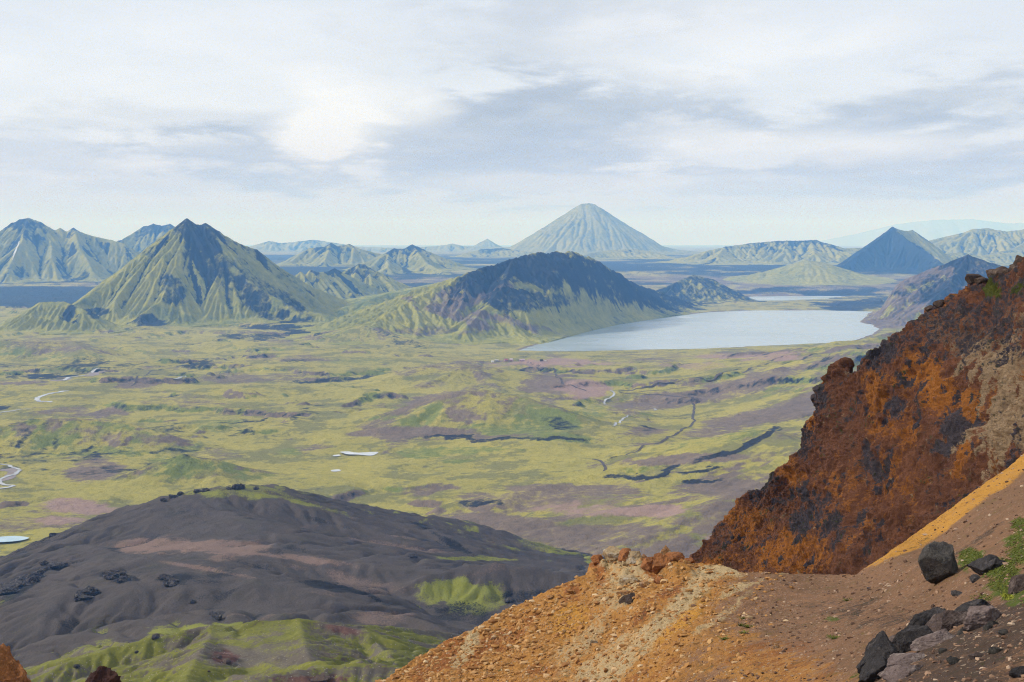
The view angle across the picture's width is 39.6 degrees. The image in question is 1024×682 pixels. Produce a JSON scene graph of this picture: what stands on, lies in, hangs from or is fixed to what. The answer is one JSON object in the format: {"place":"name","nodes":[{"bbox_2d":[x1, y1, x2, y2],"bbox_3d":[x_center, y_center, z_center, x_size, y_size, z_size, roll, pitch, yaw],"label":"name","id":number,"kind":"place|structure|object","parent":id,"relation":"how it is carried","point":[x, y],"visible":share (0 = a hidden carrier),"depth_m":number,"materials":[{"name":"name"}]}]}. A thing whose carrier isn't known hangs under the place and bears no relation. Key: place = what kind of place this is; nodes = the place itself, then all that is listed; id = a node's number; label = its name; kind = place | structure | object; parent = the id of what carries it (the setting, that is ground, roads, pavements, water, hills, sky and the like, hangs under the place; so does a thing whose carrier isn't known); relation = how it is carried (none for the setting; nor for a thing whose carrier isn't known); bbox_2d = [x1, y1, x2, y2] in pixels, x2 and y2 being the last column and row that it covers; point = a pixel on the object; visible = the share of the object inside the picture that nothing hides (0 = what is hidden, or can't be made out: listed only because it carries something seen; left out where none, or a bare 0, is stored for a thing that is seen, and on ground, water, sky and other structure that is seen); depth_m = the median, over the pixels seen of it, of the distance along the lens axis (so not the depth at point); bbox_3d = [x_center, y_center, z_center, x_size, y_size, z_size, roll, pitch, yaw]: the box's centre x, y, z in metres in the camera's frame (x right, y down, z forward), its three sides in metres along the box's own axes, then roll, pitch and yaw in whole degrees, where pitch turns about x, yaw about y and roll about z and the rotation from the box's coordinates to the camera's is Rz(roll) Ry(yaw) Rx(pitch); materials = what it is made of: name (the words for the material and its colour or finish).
{"place":"outdoors","nodes":[
{"label":"outdoors","id":0,"kind":"place"},
{"bbox_2d":[0,464,21,488],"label":"stream","id":1,"kind":"structure","parent":0,"point":[15,473],"depth_m":2061.04,"materials":[{"name":"liquid"}]},
{"bbox_2d":[0,536,28,541],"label":"pond","id":2,"kind":"structure","parent":0,"point":[9,538],"depth_m":1608.32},
{"bbox_2d":[34,391,63,401],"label":"stream","id":3,"kind":"structure","parent":0,"point":[38,398],"depth_m":3102.82,"materials":[{"name":"liquid"}]},
{"bbox_2d":[0,301,127,334],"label":"hill","id":4,"kind":"structure","parent":0,"point":[54,318],"depth_m":5550.20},
{"bbox_2d":[0,218,139,282],"bbox_3d":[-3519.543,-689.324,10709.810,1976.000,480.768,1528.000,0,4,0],"label":"mountain","id":5,"kind":"structure","parent":0,"point":[44,253],"depth_m":10538.70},
{"bbox_2d":[62,368,99,380],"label":"stream","id":6,"kind":"structure","parent":0,"point":[92,371],"depth_m":3725.45,"materials":[{"name":"liquid"}]},
{"bbox_2d":[85,666,121,681],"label":"rock","id":7,"kind":"object","parent":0,"point":[102,674],"visible":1,"depth_m":61.33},
{"bbox_2d":[116,224,173,252],"bbox_3d":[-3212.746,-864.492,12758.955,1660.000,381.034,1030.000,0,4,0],"label":"mountain","id":8,"kind":"structure","parent":0,"point":[140,240],"depth_m":12739.77,"materials":[{"name":"stone"}]},
{"bbox_2d":[131,370,160,385],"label":"path","id":9,"kind":"structure","parent":0,"point":[146,374],"depth_m":3411.77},
{"bbox_2d":[72,218,352,326],"bbox_3d":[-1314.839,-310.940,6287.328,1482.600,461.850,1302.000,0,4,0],"label":"mountain","id":10,"kind":"structure","parent":0,"point":[186,272],"depth_m":6006.90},
{"bbox_2d":[23,618,459,681],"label":"hill","id":11,"kind":"structure","parent":0,"point":[300,650],"depth_m":563.02,"materials":[{"name":"plant"}]},
{"bbox_2d":[151,634,159,639],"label":"crag","id":12,"kind":"structure","parent":11,"relation":"on","point":[155,636],"depth_m":585.14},
{"bbox_2d":[212,654,221,658],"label":"crag","id":13,"kind":"structure","parent":11,"relation":"on","point":[217,656],"depth_m":525.65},
{"bbox_2d":[222,658,230,663],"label":"crag","id":14,"kind":"structure","parent":11,"relation":"on","point":[226,660],"depth_m":520.96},
{"bbox_2d":[310,675,331,681],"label":"crag","id":15,"kind":"structure","parent":11,"relation":"on","point":[320,678],"depth_m":455.49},
{"bbox_2d":[0,484,604,667],"bbox_3d":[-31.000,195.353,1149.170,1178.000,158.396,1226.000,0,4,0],"label":"hill","id":16,"kind":"structure","parent":0,"point":[273,552],"depth_m":1032.90,"materials":[{"name":"soil"}]},
{"bbox_2d":[0,584,20,595],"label":"crag","id":17,"kind":"structure","parent":16,"relation":"on","point":[7,589],"depth_m":984.11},
{"bbox_2d":[1,579,32,587],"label":"crag","id":18,"kind":"structure","parent":16,"relation":"on","point":[21,583],"depth_m":997.28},
{"bbox_2d":[11,573,37,582],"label":"crag","id":19,"kind":"structure","parent":16,"relation":"on","point":[28,578],"depth_m":1004.89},
{"bbox_2d":[28,572,45,579],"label":"crag","id":20,"kind":"structure","parent":16,"relation":"on","point":[37,575],"depth_m":1009.72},
{"bbox_2d":[36,566,48,573],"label":"crag","id":21,"kind":"structure","parent":16,"relation":"on","point":[41,570],"depth_m":1030.89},
{"bbox_2d":[39,560,48,565],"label":"crag","id":22,"kind":"structure","parent":16,"relation":"on","point":[43,562],"depth_m":1079.69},
{"bbox_2d":[46,561,59,568],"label":"crag","id":23,"kind":"structure","parent":16,"relation":"on","point":[51,565],"depth_m":1055.74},
{"bbox_2d":[57,562,67,567],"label":"crag","id":24,"kind":"structure","parent":16,"relation":"on","point":[62,565],"depth_m":1054.95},
{"bbox_2d":[74,590,95,601],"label":"crag","id":25,"kind":"structure","parent":16,"relation":"on","point":[79,595],"depth_m":878.59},
{"bbox_2d":[81,585,101,594],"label":"crag","id":26,"kind":"structure","parent":16,"relation":"on","point":[90,590],"depth_m":883.89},
{"bbox_2d":[103,570,126,579],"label":"crag","id":27,"kind":"structure","parent":16,"relation":"on","point":[111,574],"depth_m":920.87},
{"bbox_2d":[116,576,130,582],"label":"crag","id":28,"kind":"structure","parent":16,"relation":"on","point":[121,579],"depth_m":900.40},
{"bbox_2d":[158,573,174,578],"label":"crag","id":29,"kind":"structure","parent":16,"relation":"on","point":[163,576],"depth_m":903.89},
{"bbox_2d":[163,577,179,585],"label":"crag","id":30,"kind":"structure","parent":16,"relation":"on","point":[170,581],"depth_m":889.77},
{"bbox_2d":[208,611,221,620],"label":"crag","id":31,"kind":"structure","parent":16,"relation":"on","point":[217,616],"depth_m":790.68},
{"bbox_2d":[232,483,244,489],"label":"crag","id":32,"kind":"structure","parent":16,"relation":"on","point":[240,486],"depth_m":1292.81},
{"bbox_2d":[505,597,513,602],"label":"crag","id":33,"kind":"structure","parent":16,"relation":"on","point":[509,599],"depth_m":998.07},
{"bbox_2d":[276,243,381,266],"bbox_3d":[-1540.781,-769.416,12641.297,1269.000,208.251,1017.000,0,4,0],"label":"hill","id":34,"kind":"structure","parent":0,"point":[331,255],"depth_m":12598.40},
{"bbox_2d":[295,268,385,299],"bbox_3d":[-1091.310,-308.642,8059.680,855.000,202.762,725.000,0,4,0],"label":"hill","id":35,"kind":"structure","parent":0,"point":[338,283],"depth_m":8080.26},
{"bbox_2d":[341,451,377,455],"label":"pond","id":36,"kind":"structure","parent":0,"point":[362,453],"depth_m":2286.93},
{"bbox_2d":[333,292,407,316],"bbox_3d":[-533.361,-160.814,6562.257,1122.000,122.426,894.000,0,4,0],"label":"hill","id":37,"kind":"structure","parent":0,"point":[355,307],"depth_m":6494.48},
{"bbox_2d":[343,264,410,294],"bbox_3d":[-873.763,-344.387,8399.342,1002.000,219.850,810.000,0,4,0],"label":"hill","id":38,"kind":"structure","parent":0,"point":[364,273],"depth_m":8393.96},
{"bbox_2d":[250,240,508,251],"bbox_3d":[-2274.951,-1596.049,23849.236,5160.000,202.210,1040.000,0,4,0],"label":"mountain","id":39,"kind":"structure","parent":0,"point":[272,246],"depth_m":23819.92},
{"bbox_2d":[345,283,434,302],"bbox_3d":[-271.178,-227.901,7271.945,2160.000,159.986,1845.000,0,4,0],"label":"hill","id":40,"kind":"structure","parent":0,"point":[353,300],"depth_m":7327.20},
{"bbox_2d":[341,244,475,274],"bbox_3d":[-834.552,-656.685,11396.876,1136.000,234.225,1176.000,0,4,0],"label":"hill","id":41,"kind":"structure","parent":0,"point":[412,258],"depth_m":11381.44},
{"bbox_2d":[474,239,501,246],"bbox_3d":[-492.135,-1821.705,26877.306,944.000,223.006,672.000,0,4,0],"label":"mountain","id":42,"kind":"structure","parent":0,"point":[487,243],"depth_m":26818.76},
{"bbox_2d":[450,248,532,257],"bbox_3d":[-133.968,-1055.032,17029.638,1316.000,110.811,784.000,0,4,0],"label":"hill","id":43,"kind":"structure","parent":0,"point":[497,252],"depth_m":17021.57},
{"bbox_2d":[280,251,710,345],"bbox_3d":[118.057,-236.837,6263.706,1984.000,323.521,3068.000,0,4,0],"label":"hill","id":44,"kind":"structure","parent":0,"point":[536,298],"depth_m":5497.16,"materials":[{"name":"plant"}]},
{"bbox_2d":[0,245,1008,557],"bbox_3d":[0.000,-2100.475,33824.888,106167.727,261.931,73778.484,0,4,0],"label":"ground","id":45,"kind":"structure","parent":0,"point":[474,433],"depth_m":2569.21,"materials":[{"name":"plant"}]},
{"bbox_2d":[0,468,18,480],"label":"riverbed","id":46,"kind":"structure","parent":45,"relation":"on","point":[11,471],"depth_m":2095.04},
{"bbox_2d":[50,371,105,380],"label":"riverbed","id":47,"kind":"structure","parent":45,"relation":"on","point":[93,373],"depth_m":3654.96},
{"bbox_2d":[0,0,1023,244],"label":"sky","id":48,"kind":"structure","parent":0,"point":[353,122],"materials":[{"name":"white"}]},
{"bbox_2d":[536,367,585,390],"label":"path","id":49,"kind":"structure","parent":0,"point":[561,380],"depth_m":3378.64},
{"bbox_2d":[594,459,606,470],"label":"path","id":50,"kind":"structure","parent":0,"point":[604,465],"depth_m":2024.96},
{"bbox_2d":[507,203,698,254],"bbox_3d":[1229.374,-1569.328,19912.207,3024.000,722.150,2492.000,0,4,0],"label":"mountain","id":51,"kind":"structure","parent":0,"point":[583,229],"depth_m":19387.98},
{"bbox_2d":[603,390,614,404],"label":"stream","id":52,"kind":"structure","parent":0,"point":[609,397],"depth_m":3152.31,"materials":[{"name":"liquid"}]},
{"bbox_2d":[582,249,677,258],"bbox_3d":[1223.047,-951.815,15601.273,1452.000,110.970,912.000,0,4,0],"label":"hill","id":53,"kind":"structure","parent":0,"point":[627,254],"depth_m":15553.28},
{"bbox_2d":[620,392,695,443],"bbox_3d":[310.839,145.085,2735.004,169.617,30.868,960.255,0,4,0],"label":"path","id":54,"kind":"structure","parent":0,"point":[681,429],"depth_m":2711.06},
{"bbox_2d":[622,365,771,390],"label":"path","id":55,"kind":"structure","parent":0,"point":[716,375],"depth_m":3273.08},
{"bbox_2d":[520,310,878,350],"bbox_3d":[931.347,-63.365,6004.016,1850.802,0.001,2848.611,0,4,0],"label":"lake","id":56,"kind":"structure","parent":0,"point":[725,329],"depth_m":5630.65,"materials":[{"name":"grey liquid"}]},
{"bbox_2d":[378,454,1023,681],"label":"hillside","id":57,"kind":"structure","parent":0,"point":[803,664],"depth_m":51.95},
{"bbox_2d":[0,643,30,681],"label":"rock","id":58,"kind":"object","parent":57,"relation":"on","point":[12,669],"visible":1,"depth_m":40.66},
{"bbox_2d":[375,559,795,681],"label":"scree","id":59,"kind":"structure","parent":57,"relation":"on","point":[472,668],"depth_m":61.78,"materials":[{"name":"gravel"}]},
{"bbox_2d":[586,640,597,643],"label":"rock","id":60,"kind":"object","parent":57,"relation":"on","point":[591,641],"visible":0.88,"depth_m":58.73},
{"bbox_2d":[590,554,602,564],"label":"rock","id":61,"kind":"object","parent":57,"relation":"on","point":[596,559],"visible":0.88,"depth_m":70.92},
{"bbox_2d":[602,546,620,562],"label":"rock","id":62,"kind":"object","parent":57,"relation":"on","point":[610,554],"visible":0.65,"depth_m":70.13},
{"bbox_2d":[616,590,629,594],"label":"rock","id":63,"kind":"object","parent":57,"relation":"on","point":[623,592],"visible":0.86,"depth_m":64.11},
{"bbox_2d":[618,548,630,561],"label":"rock","id":64,"kind":"object","parent":57,"relation":"on","point":[623,554],"visible":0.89,"depth_m":69.02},
{"bbox_2d":[618,592,634,603],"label":"rock","id":65,"kind":"object","parent":57,"relation":"on","point":[627,599],"visible":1,"depth_m":62.32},
{"bbox_2d":[618,575,637,585],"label":"rock","id":66,"kind":"object","parent":57,"relation":"on","point":[623,580],"visible":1,"depth_m":66.09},
{"bbox_2d":[621,551,641,566],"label":"rock","id":67,"kind":"object","parent":57,"relation":"on","point":[633,557],"visible":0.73,"depth_m":68.75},
{"bbox_2d":[639,579,649,587],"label":"rock","id":68,"kind":"object","parent":57,"relation":"on","point":[643,583],"visible":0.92,"depth_m":64.28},
{"bbox_2d":[640,557,653,571],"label":"rock","id":69,"kind":"object","parent":57,"relation":"on","point":[647,564],"visible":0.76,"depth_m":66.77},
{"bbox_2d":[653,576,664,583],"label":"rock","id":70,"kind":"object","parent":57,"relation":"on","point":[657,580],"visible":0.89,"depth_m":63.73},
{"bbox_2d":[652,553,671,574],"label":"rock","id":71,"kind":"object","parent":57,"relation":"on","point":[660,560],"visible":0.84,"depth_m":65.83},
{"bbox_2d":[660,545,670,553],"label":"rock","id":72,"kind":"object","parent":57,"relation":"on","point":[665,550],"visible":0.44,"depth_m":67.70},
{"bbox_2d":[665,552,684,561],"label":"rock","id":73,"kind":"object","parent":57,"relation":"on","point":[676,556],"visible":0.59,"depth_m":66.24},
{"bbox_2d":[684,557,694,562],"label":"rock","id":74,"kind":"object","parent":57,"relation":"on","point":[691,559],"visible":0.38,"depth_m":67.37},
{"bbox_2d":[825,634,839,639],"bbox_3d":[8.791,8.053,38.712,0.522,0.105,0.683,0,4,0],"label":"plant","id":75,"kind":"object","parent":57,"relation":"on","point":[833,637],"visible":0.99,"depth_m":38.73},
{"bbox_2d":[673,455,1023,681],"bbox_3d":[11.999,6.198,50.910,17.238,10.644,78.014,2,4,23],"label":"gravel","id":76,"kind":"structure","parent":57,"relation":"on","point":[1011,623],"depth_m":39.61,"materials":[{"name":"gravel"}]},
{"bbox_2d":[858,654,886,681],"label":"rock","id":77,"kind":"object","parent":57,"relation":"on","point":[873,666],"visible":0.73,"depth_m":23.94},
{"bbox_2d":[856,630,897,673],"bbox_3d":[6.661,5.815,25.734,0.700,1.025,1.143,-2,5,-30],"label":"rock","id":78,"kind":"object","parent":57,"relation":"on","point":[880,643],"visible":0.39,"depth_m":25.68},
{"bbox_2d":[877,664,923,681],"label":"rock","id":79,"kind":"object","parent":57,"relation":"on","point":[894,673],"visible":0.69,"depth_m":22.25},
{"bbox_2d":[884,652,924,669],"bbox_3d":[6.590,5.388,23.919,0.665,0.293,0.826,2,4,22],"label":"rock","id":80,"kind":"object","parent":57,"relation":"on","point":[893,659],"visible":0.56,"depth_m":23.85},
{"bbox_2d":[892,625,933,652],"bbox_3d":[7.744,5.822,27.093,0.951,0.745,0.771,3,16,38],"label":"rock","id":81,"kind":"object","parent":57,"relation":"on","point":[904,638],"visible":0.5,"depth_m":26.96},
{"bbox_2d":[908,607,945,625],"bbox_3d":[8.606,5.950,29.516,0.767,0.704,1.093,1,4,17],"label":"rock","id":82,"kind":"object","parent":57,"relation":"on","point":[922,618],"visible":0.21,"depth_m":29.45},
{"bbox_2d":[910,629,956,650],"bbox_3d":[7.722,5.498,25.937,1.017,0.318,0.586,-14,9,-22],"label":"rock","id":83,"kind":"object","parent":57,"relation":"on","point":[927,641],"visible":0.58,"depth_m":25.85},
{"bbox_2d":[918,541,957,583],"bbox_3d":[13.127,6.823,43.319,1.297,1.349,1.026,4,1,-29],"label":"boulder","id":84,"kind":"object","parent":57,"relation":"on","point":[937,561],"visible":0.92,"depth_m":43.18,"materials":[{"name":"stone"}]},
{"bbox_2d":[857,516,1023,678],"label":"moss","id":85,"kind":"object","parent":57,"relation":"on","point":[1010,572],"visible":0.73,"depth_m":38.10,"materials":[{"name":"plant"}]},
{"bbox_2d":[938,648,946,653],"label":"stone","id":86,"kind":"object","parent":57,"relation":"on","point":[941,650],"visible":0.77,"depth_m":23.30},
{"bbox_2d":[926,610,966,631],"bbox_3d":[8.506,5.706,28.187,1.169,0.509,0.758,-30,17,-24],"label":"rock","id":87,"kind":"object","parent":57,"relation":"on","point":[948,620],"visible":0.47,"depth_m":28.12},
{"bbox_2d":[946,656,959,664],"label":"stone","id":88,"kind":"object","parent":57,"relation":"on","point":[951,660],"visible":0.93,"depth_m":21.14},
{"bbox_2d":[951,590,961,595],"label":"stone","id":89,"kind":"object","parent":57,"relation":"on","point":[955,593],"visible":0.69,"depth_m":37.91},
{"bbox_2d":[957,627,965,634],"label":"stone","id":90,"kind":"object","parent":57,"relation":"on","point":[960,631],"visible":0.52,"depth_m":26.23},
{"bbox_2d":[954,599,990,611],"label":"rock","id":91,"kind":"object","parent":57,"relation":"on","point":[966,605],"visible":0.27,"depth_m":28.65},
{"bbox_2d":[969,574,979,582],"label":"stone","id":92,"kind":"object","parent":57,"relation":"on","point":[973,578],"visible":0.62,"depth_m":38.39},
{"bbox_2d":[968,652,985,659],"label":"stone","id":93,"kind":"object","parent":57,"relation":"on","point":[973,655],"visible":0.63,"depth_m":20.64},
{"bbox_2d":[963,605,1001,630],"bbox_3d":[8.708,5.121,26.217,0.848,0.569,0.634,1,4,9],"label":"rock","id":94,"kind":"object","parent":57,"relation":"on","point":[977,617],"visible":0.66,"depth_m":25.99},
{"bbox_2d":[967,554,998,574],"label":"stone","id":95,"kind":"object","parent":57,"relation":"on","point":[978,566],"visible":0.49,"depth_m":39.12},
{"bbox_2d":[983,624,991,630],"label":"stone","id":96,"kind":"object","parent":57,"relation":"on","point":[986,627],"visible":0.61,"depth_m":24.10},
{"bbox_2d":[987,621,998,627],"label":"stone","id":97,"kind":"object","parent":57,"relation":"on","point":[991,623],"visible":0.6,"depth_m":24.13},
{"bbox_2d":[987,558,1005,569],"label":"stone","id":98,"kind":"object","parent":57,"relation":"on","point":[993,564],"visible":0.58,"depth_m":38.59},
{"bbox_2d":[989,647,1003,653],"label":"stone","id":99,"kind":"object","parent":57,"relation":"on","point":[993,650],"visible":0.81,"depth_m":20.29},
{"bbox_2d":[997,629,1008,634],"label":"stone","id":100,"kind":"object","parent":57,"relation":"on","point":[1002,631],"visible":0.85,"depth_m":21.92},
{"bbox_2d":[1000,593,1013,600],"bbox_3d":[9.954,5.603,29.485,0.854,1.349,6.402,1,4,15],"label":"moss","id":101,"kind":"object","parent":57,"relation":"on","point":[1007,596],"visible":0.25,"depth_m":28.86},
{"bbox_2d":[1008,574,1023,593],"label":"stone","id":102,"kind":"object","parent":57,"relation":"on","point":[1016,584],"visible":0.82,"depth_m":29.22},
{"bbox_2d":[1009,666,1023,677],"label":"stone","id":103,"kind":"object","parent":57,"relation":"on","point":[1017,672],"visible":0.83,"depth_m":17.53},
{"bbox_2d":[656,275,766,302],"bbox_3d":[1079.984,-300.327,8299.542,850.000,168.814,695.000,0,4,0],"label":"hill","id":104,"kind":"structure","parent":0,"point":[694,289],"depth_m":8212.72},
{"bbox_2d":[648,240,861,264],"bbox_3d":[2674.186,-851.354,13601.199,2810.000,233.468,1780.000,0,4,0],"label":"hill","id":105,"kind":"structure","parent":0,"point":[786,252],"depth_m":13432.66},
{"bbox_2d":[749,296,844,300],"bbox_3d":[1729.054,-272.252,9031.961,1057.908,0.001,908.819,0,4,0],"label":"lake","id":106,"kind":"structure","parent":0,"point":[772,298],"depth_m":9134.81,"materials":[{"name":"grey liquid"}]},
{"bbox_2d":[723,260,896,285],"bbox_3d":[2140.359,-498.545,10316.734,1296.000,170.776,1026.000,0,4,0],"label":"hill","id":107,"kind":"structure","parent":0,"point":[807,273],"depth_m":10166.37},
{"bbox_2d":[689,257,1023,574],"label":"hill","id":108,"kind":"structure","parent":0,"point":[911,428],"depth_m":116.27,"materials":[{"name":"stone"}]},
{"bbox_2d":[924,305,932,311],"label":"rock","id":109,"kind":"object","parent":108,"relation":"on","point":[927,308],"visible":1,"depth_m":123.55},
{"bbox_2d":[933,299,944,308],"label":"rock","id":110,"kind":"object","parent":108,"relation":"on","point":[938,304],"visible":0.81,"depth_m":121.77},
{"bbox_2d":[965,274,981,283],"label":"rock","id":111,"kind":"object","parent":108,"relation":"on","point":[969,278],"visible":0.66,"depth_m":117.47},
{"bbox_2d":[974,276,988,284],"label":"rock","id":112,"kind":"object","parent":108,"relation":"on","point":[979,280],"visible":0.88,"depth_m":115.90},
{"bbox_2d":[986,269,994,277],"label":"rock","id":113,"kind":"object","parent":108,"relation":"on","point":[989,272],"visible":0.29,"depth_m":114.90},
{"bbox_2d":[992,266,1009,274],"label":"rock","id":114,"kind":"object","parent":108,"relation":"on","point":[1000,270],"visible":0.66,"depth_m":113.07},
{"bbox_2d":[1009,264,1016,270],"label":"rock","id":115,"kind":"object","parent":108,"relation":"on","point":[1011,266],"visible":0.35,"depth_m":111.95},
{"bbox_2d":[1013,255,1021,265],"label":"rock","id":116,"kind":"object","parent":108,"relation":"on","point":[1018,258],"visible":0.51,"depth_m":111.57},
{"bbox_2d":[836,227,953,273],"bbox_3d":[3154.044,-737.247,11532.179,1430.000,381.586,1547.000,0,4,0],"label":"mountain","id":117,"kind":"structure","parent":0,"point":[892,249],"depth_m":11334.92,"materials":[{"name":"stone"}]},
{"bbox_2d":[820,219,1023,245],"bbox_3d":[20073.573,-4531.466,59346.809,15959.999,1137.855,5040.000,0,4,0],"label":"mountain","id":118,"kind":"structure","parent":0,"point":[931,230],"depth_m":59251.98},
{"bbox_2d":[861,254,999,327],"bbox_3d":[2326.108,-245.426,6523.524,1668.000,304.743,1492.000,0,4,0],"label":"hill","id":119,"kind":"structure","parent":0,"point":[910,298],"depth_m":6358.50,"materials":[{"name":"stone"}]},
{"bbox_2d":[929,228,1023,255],"bbox_3d":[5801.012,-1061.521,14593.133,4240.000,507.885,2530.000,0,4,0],"label":"mountain","id":120,"kind":"structure","parent":0,"point":[983,242],"depth_m":14685.68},
{"bbox_2d":[947,251,1023,264],"bbox_3d":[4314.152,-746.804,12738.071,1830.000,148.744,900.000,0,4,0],"label":"hill","id":121,"kind":"structure","parent":0,"point":[1007,258],"depth_m":12747.10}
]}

